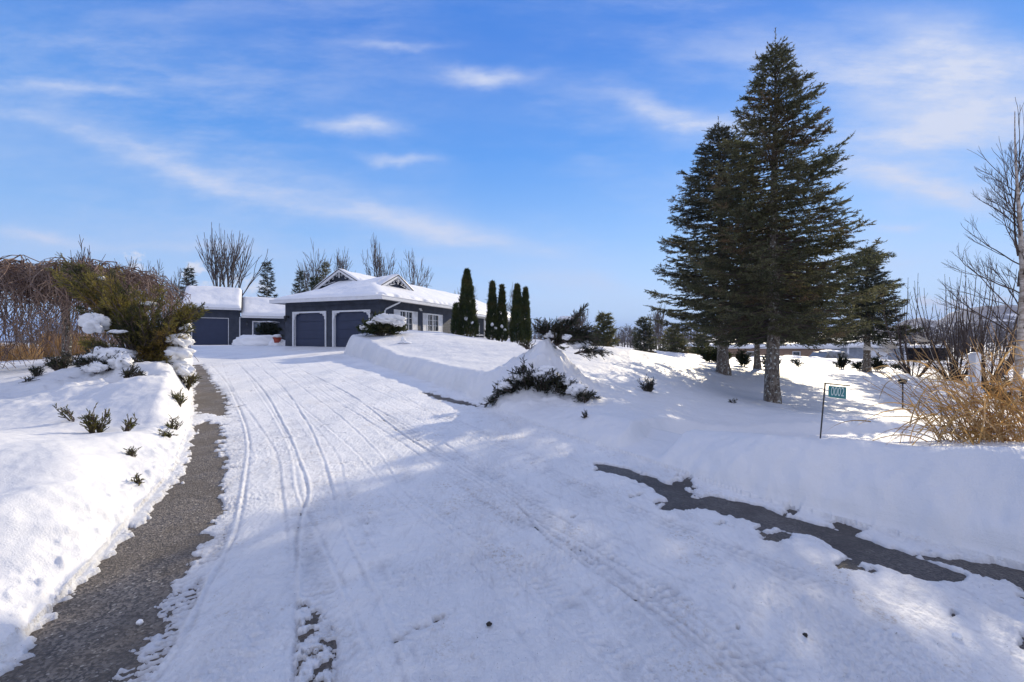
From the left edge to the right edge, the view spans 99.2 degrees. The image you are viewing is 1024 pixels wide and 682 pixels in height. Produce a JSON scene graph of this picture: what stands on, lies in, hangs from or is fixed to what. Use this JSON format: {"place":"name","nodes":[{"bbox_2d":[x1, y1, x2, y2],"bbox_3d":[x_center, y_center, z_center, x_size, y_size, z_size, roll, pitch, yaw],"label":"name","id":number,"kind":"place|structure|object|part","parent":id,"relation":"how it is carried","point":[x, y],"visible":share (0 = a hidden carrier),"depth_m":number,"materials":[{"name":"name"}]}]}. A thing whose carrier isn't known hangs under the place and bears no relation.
{"place":"outdoors","nodes":[
{"label":"outdoors","id":0,"kind":"place"},
{"bbox_2d":[0,304,1018,342],"bbox_3d":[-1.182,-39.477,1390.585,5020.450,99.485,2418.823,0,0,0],"label":"hills","id":1,"kind":"structure","parent":0,"point":[1002,308],"depth_m":939.94,"materials":[{"name":"grey"}]},
{"bbox_2d":[0,330,1023,641],"bbox_3d":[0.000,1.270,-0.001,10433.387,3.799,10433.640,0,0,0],"label":"snow ground","id":2,"kind":"structure","parent":0,"point":[72,494],"depth_m":4.92,"materials":[{"name":"white snow"}]},
{"bbox_2d":[0,342,47,360],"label":"dry stalks","id":3,"kind":"object","parent":2,"relation":"on","point":[23,354],"visible":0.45,"depth_m":17.21,"materials":[{"name":"beige plant"}]},
{"bbox_2d":[19,375,38,382],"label":"juniper","id":4,"kind":"object","parent":2,"relation":"on","point":[28,379],"visible":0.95,"depth_m":7.81,"materials":[{"name":"green plant"}]},
{"bbox_2d":[28,365,45,376],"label":"juniper","id":5,"kind":"object","parent":2,"relation":"on","point":[36,371],"visible":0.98,"depth_m":8.30,"materials":[{"name":"green plant"}]},
{"bbox_2d":[42,349,76,370],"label":"juniper","id":6,"kind":"object","parent":2,"relation":"on","point":[56,363],"visible":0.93,"depth_m":10.15,"materials":[{"name":"green plant"}]},
{"bbox_2d":[52,403,74,421],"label":"juniper","id":7,"kind":"object","parent":2,"relation":"on","point":[65,411],"visible":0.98,"depth_m":5.58,"materials":[{"name":"green plant"}]},
{"bbox_2d":[37,332,96,356],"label":"dry stalks","id":8,"kind":"object","parent":2,"relation":"on","point":[54,351],"visible":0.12,"depth_m":18.17,"materials":[{"name":"brown plant"}]},
{"bbox_2d":[67,234,107,330],"bbox_3d":[-25.837,-2.734,26.055,2.014,7.224,2.107,0,0,20],"label":"bare tree","id":9,"kind":"object","parent":2,"relation":"on","point":[88,251],"visible":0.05,"depth_m":25.90,"materials":[{"name":"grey plant"}]},
{"bbox_2d":[76,403,111,432],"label":"juniper","id":10,"kind":"object","parent":2,"relation":"on","point":[93,426],"visible":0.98,"depth_m":5.22,"materials":[{"name":"green plant"}]},
{"bbox_2d":[0,255,198,368],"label":"weeping tree","id":11,"kind":"object","parent":2,"relation":"on","point":[28,283],"visible":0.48,"depth_m":12.61,"materials":[{"name":"brown plant"}]},
{"bbox_2d":[63,343,140,373],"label":"juniper","id":12,"kind":"object","parent":2,"relation":"on","point":[96,359],"visible":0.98,"depth_m":7.88,"materials":[{"name":"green plant"}]},
{"bbox_2d":[107,256,142,298],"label":"bare tree","id":13,"kind":"object","parent":2,"relation":"on","point":[129,266],"visible":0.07,"depth_m":36.23,"materials":[{"name":"grey plant"}]},
{"bbox_2d":[44,253,211,370],"bbox_3d":[-8.113,-0.591,9.162,4.187,2.572,1.828,0,0,10],"label":"juniper","id":14,"kind":"object","parent":2,"relation":"on","point":[115,311],"visible":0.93,"depth_m":8.81,"materials":[{"name":"green plant"}]},
{"bbox_2d":[119,412,136,431],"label":"juniper","id":15,"kind":"object","parent":2,"relation":"on","point":[130,425],"visible":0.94,"depth_m":5.13,"materials":[{"name":"green plant"}]},
{"bbox_2d":[123,446,140,456],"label":"juniper","id":16,"kind":"object","parent":2,"relation":"on","point":[131,452],"visible":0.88,"depth_m":4.39,"materials":[{"name":"green plant"}]},
{"bbox_2d":[119,362,145,377],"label":"juniper","id":17,"kind":"object","parent":2,"relation":"on","point":[127,373],"visible":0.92,"depth_m":7.65,"materials":[{"name":"green plant"}]},
{"bbox_2d":[131,473,144,485],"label":"juniper","id":18,"kind":"object","parent":2,"relation":"on","point":[138,481],"visible":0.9,"depth_m":3.95,"materials":[{"name":"green plant"}]},
{"bbox_2d":[141,260,183,315],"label":"bare tree","id":19,"kind":"object","parent":2,"relation":"on","point":[156,276],"visible":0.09,"depth_m":36.59,"materials":[{"name":"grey plant"}]},
{"bbox_2d":[157,425,178,437],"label":"juniper","id":20,"kind":"object","parent":2,"relation":"on","point":[166,434],"visible":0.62,"depth_m":5.35,"materials":[{"name":"green plant"}]},
{"bbox_2d":[164,414,182,429],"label":"juniper","id":21,"kind":"object","parent":2,"relation":"on","point":[175,421],"visible":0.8,"depth_m":5.75,"materials":[{"name":"green plant"}]},
{"bbox_2d":[166,268,190,305],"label":"bare tree","id":22,"kind":"object","parent":2,"relation":"on","point":[175,283],"visible":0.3,"depth_m":40.32,"materials":[{"name":"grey plant"}]},
{"bbox_2d":[169,388,187,406],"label":"juniper","id":23,"kind":"object","parent":2,"relation":"on","point":[180,400],"visible":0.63,"depth_m":6.70,"materials":[{"name":"green plant"}]},
{"bbox_2d":[173,263,197,310],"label":"conifer tree","id":24,"kind":"object","parent":2,"relation":"on","point":[190,275],"visible":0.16,"depth_m":43.79,"materials":[{"name":"green plant"}]},
{"bbox_2d":[175,365,202,390],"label":"juniper","id":25,"kind":"object","parent":2,"relation":"on","point":[185,371],"visible":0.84,"depth_m":8.57,"materials":[{"name":"green plant"}]},
{"bbox_2d":[180,286,284,344],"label":"garage outbuilding","id":26,"kind":"structure","parent":2,"relation":"on","point":[224,322],"depth_m":34.62,"materials":[{"name":"blue"}]},
{"bbox_2d":[191,317,228,344],"bbox_3d":[-23.428,-0.730,33.845,2.380,2.160,0.150,0,0,-31],"label":"garage door","id":27,"kind":"structure","parent":26,"relation":"in","point":[209,331],"depth_m":33.91,"materials":[{"name":"blue paint"}]},
{"bbox_2d":[252,321,266,334],"bbox_3d":[-20.337,-0.620,35.717,1.650,2.000,0.160,0,0,-31],"label":"window","id":28,"kind":"structure","parent":26,"relation":"in","point":[254,323],"depth_m":35.41,"materials":[{"name":"white glass"}]},
{"bbox_2d":[195,222,271,294],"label":"bare tree","id":29,"kind":"object","parent":2,"relation":"on","point":[221,269],"visible":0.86,"depth_m":45.75,"materials":[{"name":"grey plant"}]},
{"bbox_2d":[232,334,272,345],"bbox_3d":[-17.728,0.118,30.208,3.424,1.149,1.982,0,0,0],"label":"snow heap","id":30,"kind":"object","parent":2,"relation":"on","point":[253,340],"visible":0.47,"depth_m":29.55,"materials":[{"name":"white snow"}]},
{"bbox_2d":[256,258,278,297],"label":"conifer tree","id":31,"kind":"object","parent":2,"relation":"on","point":[266,292],"visible":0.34,"depth_m":45.91,"materials":[{"name":"green plant"}]},
{"bbox_2d":[254,321,284,339],"bbox_3d":[-17.331,-0.691,31.016,2.317,1.608,1.865,0,0,0],"label":"round bush","id":32,"kind":"object","parent":2,"relation":"on","point":[270,328],"visible":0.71,"depth_m":30.71,"materials":[{"name":"green plant"}]},
{"bbox_2d":[268,339,284,345],"bbox_3d":[-15.217,0.253,28.662,1.526,0.795,1.193,0,0,0],"label":"snow heap","id":33,"kind":"object","parent":2,"relation":"on","point":[280,343],"visible":0.28,"depth_m":28.24,"materials":[{"name":"white snow"}]},
{"bbox_2d":[272,334,281,342],"bbox_3d":[-15.258,-0.162,28.305,0.556,0.544,0.575,0,0,0],"label":"flower pot","id":34,"kind":"object","parent":33,"relation":"on","point":[277,338],"visible":1,"depth_m":28.13,"materials":[{"name":"ceramic"}]},
{"bbox_2d":[291,270,307,293],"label":"conifer tree","id":35,"kind":"object","parent":2,"relation":"on","point":[301,278],"visible":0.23,"depth_m":46.85,"materials":[{"name":"green plant"}]},
{"bbox_2d":[297,238,331,290],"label":"bare tree","id":36,"kind":"object","parent":2,"relation":"on","point":[305,274],"visible":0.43,"depth_m":50.18,"materials":[{"name":"grey plant"}]},
{"bbox_2d":[309,275,319,290],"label":"conifer tree","id":37,"kind":"object","parent":2,"relation":"on","point":[314,283],"visible":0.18,"depth_m":43.93,"materials":[{"name":"green plant"}]},
{"bbox_2d":[317,258,331,281],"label":"conifer tree","id":38,"kind":"object","parent":2,"relation":"on","point":[324,270],"visible":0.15,"depth_m":45.85,"materials":[{"name":"green plant"}]},
{"bbox_2d":[332,248,355,270],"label":"bare tree","id":39,"kind":"object","parent":2,"relation":"on","point":[341,262],"visible":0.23,"depth_m":52.08,"materials":[{"name":"grey plant"}]},
{"bbox_2d":[361,232,398,276],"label":"bare tree","id":40,"kind":"object","parent":2,"relation":"on","point":[377,262],"visible":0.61,"depth_m":49.48,"materials":[{"name":"grey plant"}]},
{"bbox_2d":[355,311,407,335],"bbox_3d":[-5.897,-0.805,19.797,2.426,1.221,1.817,0,0,0],"label":"snowy bush","id":41,"kind":"object","parent":2,"relation":"on","point":[381,324],"visible":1,"depth_m":19.39,"materials":[{"name":"white snow"}]},
{"bbox_2d":[269,268,530,346],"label":"house","id":42,"kind":"structure","parent":2,"relation":"on","point":[327,311],"depth_m":25.82,"materials":[{"name":"blue"}]},
{"bbox_2d":[292,311,325,346],"bbox_3d":[-11.858,-0.690,25.585,2.550,2.080,0.220,0,0,21],"label":"garage door","id":43,"kind":"structure","parent":42,"relation":"in","point":[310,326],"depth_m":25.66,"materials":[{"name":"blue paint"}]},
{"bbox_2d":[332,310,370,346],"bbox_3d":[-8.990,-0.690,24.488,2.650,2.080,0.220,0,0,21],"label":"garage door","id":44,"kind":"structure","parent":42,"relation":"in","point":[343,328],"depth_m":24.72,"materials":[{"name":"blue paint"}]},
{"bbox_2d":[399,310,412,329],"bbox_3d":[-6.341,-1.190,26.012,0.170,1.240,1.400,0,0,21],"label":"window","id":45,"kind":"structure","parent":42,"relation":"in","point":[403,313],"depth_m":26.29,"materials":[{"name":"white glass"}]},
{"bbox_2d":[427,313,438,331],"bbox_3d":[-5.252,-1.180,28.861,0.170,1.220,1.460,0,0,21],"label":"window","id":46,"kind":"structure","parent":42,"relation":"in","point":[431,318],"depth_m":28.84,"materials":[{"name":"white glass"}]},
{"bbox_2d":[398,336,410,343],"bbox_3d":[-4.221,-0.026,17.209,0.570,0.332,0.436,0,0,0],"label":"heap","id":47,"kind":"object","parent":2,"relation":"on","point":[403,340],"visible":0.9,"depth_m":17.11,"materials":[{"name":"white snow"}]},
{"bbox_2d":[398,249,432,287],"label":"bare tree","id":48,"kind":"object","parent":2,"relation":"on","point":[417,276],"visible":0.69,"depth_m":47.95,"materials":[{"name":"grey plant"}]},
{"bbox_2d":[450,301,460,334],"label":"columnar cedar","id":49,"kind":"object","parent":2,"relation":"on","point":[455,325],"visible":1,"depth_m":25.88,"materials":[{"name":"green plant"}]},
{"bbox_2d":[458,268,479,336],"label":"columnar cedar","id":50,"kind":"object","parent":2,"relation":"on","point":[467,310],"visible":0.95,"depth_m":26.18,"materials":[{"name":"green plant"}]},
{"bbox_2d":[482,279,499,339],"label":"columnar cedar","id":51,"kind":"object","parent":2,"relation":"on","point":[491,319],"visible":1,"depth_m":26.79,"materials":[{"name":"green plant"}]},
{"bbox_2d":[496,284,509,341],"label":"columnar cedar","id":52,"kind":"object","parent":2,"relation":"on","point":[503,332],"visible":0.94,"depth_m":27.00,"materials":[{"name":"green plant"}]},
{"bbox_2d":[6,314,1017,359],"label":"woods","id":53,"kind":"object","parent":2,"relation":"on","point":[624,337],"visible":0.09,"depth_m":92.85,"materials":[{"name":"grey plant"}]},
{"bbox_2d":[506,282,520,312],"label":"bare tree","id":54,"kind":"object","parent":2,"relation":"on","point":[507,306],"visible":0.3,"depth_m":63.47,"materials":[{"name":"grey plant"}]},
{"bbox_2d":[508,283,525,342],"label":"columnar cedar","id":55,"kind":"object","parent":2,"relation":"on","point":[516,315],"visible":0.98,"depth_m":26.76,"materials":[{"name":"green plant"}]},
{"bbox_2d":[518,286,533,342],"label":"columnar cedar","id":56,"kind":"object","parent":2,"relation":"on","point":[526,311],"visible":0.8,"depth_m":27.03,"materials":[{"name":"green plant"}]},
{"bbox_2d":[517,338,535,348],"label":"juniper","id":57,"kind":"object","parent":2,"relation":"on","point":[527,345],"visible":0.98,"depth_m":9.27,"materials":[{"name":"green plant"}]},
{"bbox_2d":[480,354,603,407],"bbox_3d":[0.515,0.744,7.933,2.229,1.021,0.729,0,0,0],"label":"juniper","id":58,"kind":"object","parent":2,"relation":"on","point":[572,386],"visible":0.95,"depth_m":7.86,"materials":[{"name":"green plant"}]},
{"bbox_2d":[530,303,612,358],"bbox_3d":[1.270,-0.205,9.095,1.834,1.274,1.020,0,0,0],"label":"juniper","id":59,"kind":"object","parent":2,"relation":"on","point":[558,333],"visible":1,"depth_m":9.09,"materials":[{"name":"green plant"}]},
{"bbox_2d":[570,306,589,327],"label":"bare tree","id":60,"kind":"object","parent":2,"relation":"on","point":[582,320],"visible":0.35,"depth_m":47.75,"materials":[{"name":"grey plant"}]},
{"bbox_2d":[573,391,595,402],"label":"juniper","id":61,"kind":"object","parent":2,"relation":"on","point":[587,396],"visible":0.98,"depth_m":7.57,"materials":[{"name":"green plant"}]},
{"bbox_2d":[591,310,619,346],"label":"conifer tree","id":62,"kind":"object","parent":2,"relation":"on","point":[600,320],"visible":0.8,"depth_m":25.75,"materials":[{"name":"green plant"}]},
{"bbox_2d":[629,316,658,352],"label":"conifer tree","id":63,"kind":"object","parent":2,"relation":"on","point":[645,327],"visible":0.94,"depth_m":29.80,"materials":[{"name":"green plant"}]},
{"bbox_2d":[637,376,656,391],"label":"juniper","id":64,"kind":"object","parent":2,"relation":"on","point":[649,385],"visible":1,"depth_m":9.56,"materials":[{"name":"green plant"}]},
{"bbox_2d":[647,302,666,348],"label":"bare tree","id":65,"kind":"object","parent":2,"relation":"on","point":[657,327],"visible":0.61,"depth_m":49.73,"materials":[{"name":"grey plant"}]},
{"bbox_2d":[656,327,690,353],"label":"conifer tree","id":66,"kind":"object","parent":2,"relation":"on","point":[671,345],"visible":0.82,"depth_m":33.62,"materials":[{"name":"green plant"}]},
{"bbox_2d":[686,333,712,353],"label":"conifer tree","id":67,"kind":"object","parent":2,"relation":"on","point":[702,347],"visible":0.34,"depth_m":35.86,"materials":[{"name":"green plant"}]},
{"bbox_2d":[693,340,735,362],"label":"juniper","id":68,"kind":"object","parent":2,"relation":"on","point":[708,355],"visible":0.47,"depth_m":21.94,"materials":[{"name":"green plant"}]},
{"bbox_2d":[644,116,814,375],"bbox_3d":[7.280,-3.175,14.898,5.195,9.192,5.333,0,0,0],"label":"spruce tree","id":69,"kind":"object","parent":2,"relation":"on","point":[723,367],"visible":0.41,"depth_m":14.76,"materials":[{"name":"green plant"}]},
{"bbox_2d":[734,347,751,365],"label":"juniper","id":70,"kind":"object","parent":2,"relation":"on","point":[742,358],"visible":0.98,"depth_m":20.89,"materials":[{"name":"green plant"}]},
{"bbox_2d":[713,323,786,368],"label":"pine tree","id":71,"kind":"object","parent":2,"relation":"on","point":[757,363],"visible":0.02,"depth_m":19.89,"materials":[{"name":"green plant"}]},
{"bbox_2d":[685,338,840,356],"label":"brick bungalow","id":72,"kind":"object","parent":2,"relation":"on","point":[793,349],"visible":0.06,"depth_m":46.42,"materials":[{"name":"brown brick"}]},
{"bbox_2d":[792,351,800,355],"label":"window","id":73,"kind":"structure","parent":72,"relation":"in","point":[798,353],"depth_m":46.40,"materials":[{"name":"glass"}]},
{"bbox_2d":[761,355,780,367],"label":"juniper","id":74,"kind":"object","parent":2,"relation":"on","point":[763,361],"visible":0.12,"depth_m":20.49,"materials":[{"name":"green plant"}]},
{"bbox_2d":[751,355,820,358],"bbox_3d":[23.858,1.788,37.954,7.853,1.126,3.420,0,0,0],"label":"snow heap","id":75,"kind":"object","parent":2,"relation":"on","point":[793,356],"visible":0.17,"depth_m":37.45,"materials":[{"name":"white snow"}]},
{"bbox_2d":[706,235,867,375],"bbox_3d":[10.393,-1.314,17.058,5.308,5.997,5.900,0,0,30],"label":"spruce tree","id":76,"kind":"object","parent":2,"relation":"on","point":[827,340],"visible":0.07,"depth_m":15.81,"materials":[{"name":"green plant"}]},
{"bbox_2d":[671,28,909,403],"bbox_3d":[6.636,-3.060,11.006,4.959,9.789,4.831,0,0,26],"label":"spruce tree","id":77,"kind":"object","parent":2,"relation":"on","point":[771,312],"visible":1,"depth_m":10.51,"materials":[{"name":"green plant"}]},
{"bbox_2d":[789,358,804,366],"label":"juniper","id":78,"kind":"object","parent":2,"relation":"on","point":[796,362],"visible":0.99,"depth_m":23.98,"materials":[{"name":"green plant"}]},
{"bbox_2d":[809,350,856,358],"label":"parked car","id":79,"kind":"object","parent":2,"relation":"on","point":[831,354],"visible":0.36,"depth_m":41.28,"materials":[{"name":"grey paint"}]},
{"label":"side window","id":80,"kind":"part","parent":79,"relation":"part of","materials":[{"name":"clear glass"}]},
{"bbox_2d":[820,383,849,437],"bbox_3d":[4.760,1.131,6.435,0.446,1.029,0.029,0,0,5],"label":"number sign","id":81,"kind":"object","parent":2,"relation":"on","point":[836,392],"visible":0.99,"depth_m":6.43,"materials":[{"name":"teal metal"}]},
{"bbox_2d":[833,353,852,368],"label":"juniper","id":82,"kind":"object","parent":2,"relation":"on","point":[841,362],"visible":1,"depth_m":22.90,"materials":[{"name":"green plant"}]},
{"bbox_2d":[850,360,871,369],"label":"juniper","id":83,"kind":"object","parent":2,"relation":"on","point":[857,365],"visible":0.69,"depth_m":21.91,"materials":[{"name":"green plant"}]},
{"bbox_2d":[821,242,928,371],"bbox_3d":[17.240,-1.511,20.850,3.389,6.621,4.026,0,0,-15],"label":"spruce tree","id":84,"kind":"object","parent":2,"relation":"on","point":[865,335],"visible":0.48,"depth_m":20.48,"materials":[{"name":"green plant"}]},
{"bbox_2d":[810,334,947,360],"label":"grey house","id":85,"kind":"structure","parent":2,"relation":"on","point":[853,350],"depth_m":45.68,"materials":[{"name":"grey"}]},
{"bbox_2d":[871,350,887,359],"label":"garage door","id":86,"kind":"structure","parent":85,"relation":"in","point":[873,354],"depth_m":45.68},
{"bbox_2d":[871,352,890,370],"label":"juniper","id":87,"kind":"object","parent":2,"relation":"on","point":[877,362],"visible":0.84,"depth_m":21.92,"materials":[{"name":"green plant"}]},
{"bbox_2d":[890,362,906,369],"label":"juniper","id":88,"kind":"object","parent":2,"relation":"on","point":[895,366],"visible":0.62,"depth_m":23.84,"materials":[{"name":"green plant"}]},
{"bbox_2d":[891,373,915,407],"bbox_3d":[10.034,1.326,11.184,0.509,0.992,0.431,0,0,-17],"label":"garden light","id":89,"kind":"object","parent":2,"relation":"on","point":[903,377],"visible":0.73,"depth_m":11.14,"materials":[{"name":"black metal"}]},
{"bbox_2d":[872,271,965,378],"bbox_3d":[17.435,-0.579,19.048,2.809,5.185,2.599,0,0,25],"label":"leafless shrub","id":90,"kind":"object","parent":2,"relation":"on","point":[901,352],"visible":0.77,"depth_m":18.90,"materials":[{"name":"brown plant"}]},
{"bbox_2d":[820,324,1023,445],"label":"ornamental grass","id":91,"kind":"object","parent":2,"relation":"on","point":[988,431],"depth_m":4.12,"materials":[{"name":"beige plant"}]},
{"bbox_2d":[902,261,998,379],"bbox_3d":[18.243,-0.704,18.013,3.194,5.216,3.382,0,0,0],"label":"leafless shrub","id":92,"kind":"object","parent":2,"relation":"on","point":[953,368],"visible":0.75,"depth_m":17.85,"materials":[{"name":"brown plant"}]},
{"bbox_2d":[923,268,1023,382],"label":"leafless shrub","id":93,"kind":"object","parent":2,"relation":"on","point":[980,325],"visible":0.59,"depth_m":16.89,"materials":[{"name":"brown plant"}]},
{"bbox_2d":[968,352,981,408],"bbox_3d":[12.107,1.136,11.400,0.210,1.689,0.210,0,0,-8],"label":"white post","id":94,"kind":"object","parent":2,"relation":"on","point":[973,357],"visible":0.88,"depth_m":11.33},
{"bbox_2d":[932,98,1023,408],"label":"birch tree","id":95,"kind":"object","parent":2,"relation":"on","point":[1019,245],"visible":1,"depth_m":10.52,"materials":[{"name":"grey plant"}]},
{"bbox_2d":[981,375,1023,404],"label":"juniper","id":96,"kind":"object","parent":2,"relation":"on","point":[1008,391],"visible":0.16,"depth_m":12.42,"materials":[{"name":"green plant"}]},
{"bbox_2d":[0,365,1023,681],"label":"driveway","id":97,"kind":"structure","parent":0,"point":[92,633],"depth_m":2.83,"materials":[{"name":"grey asphalt"}]},
{"bbox_2d":[136,619,143,624],"bbox_3d":[-1.929,1.457,2.256,0.034,0.029,0.028,0,0,0],"label":"snow clod","id":98,"kind":"object","parent":97,"relation":"on","point":[139,621],"visible":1,"depth_m":2.25,"materials":[{"name":"white snow"}]},
{"bbox_2d":[0,345,1023,681],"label":"driveway snow","id":99,"kind":"structure","parent":97,"relation":"on","point":[410,501],"depth_m":2.74,"materials":[{"name":"white snow"}]},
{"bbox_2d":[951,632,962,639],"bbox_3d":[2.205,1.463,2.159,0.043,0.035,0.034,0,0,0],"label":"snow clod","id":100,"kind":"object","parent":99,"relation":"on","point":[957,635],"visible":1,"depth_m":2.15,"materials":[{"name":"white snow"}]},
{"bbox_2d":[0,0,1023,340],"label":"sky","id":101,"kind":"structure","parent":0,"point":[541,146],"materials":[{"name":"blue"}]}
]}

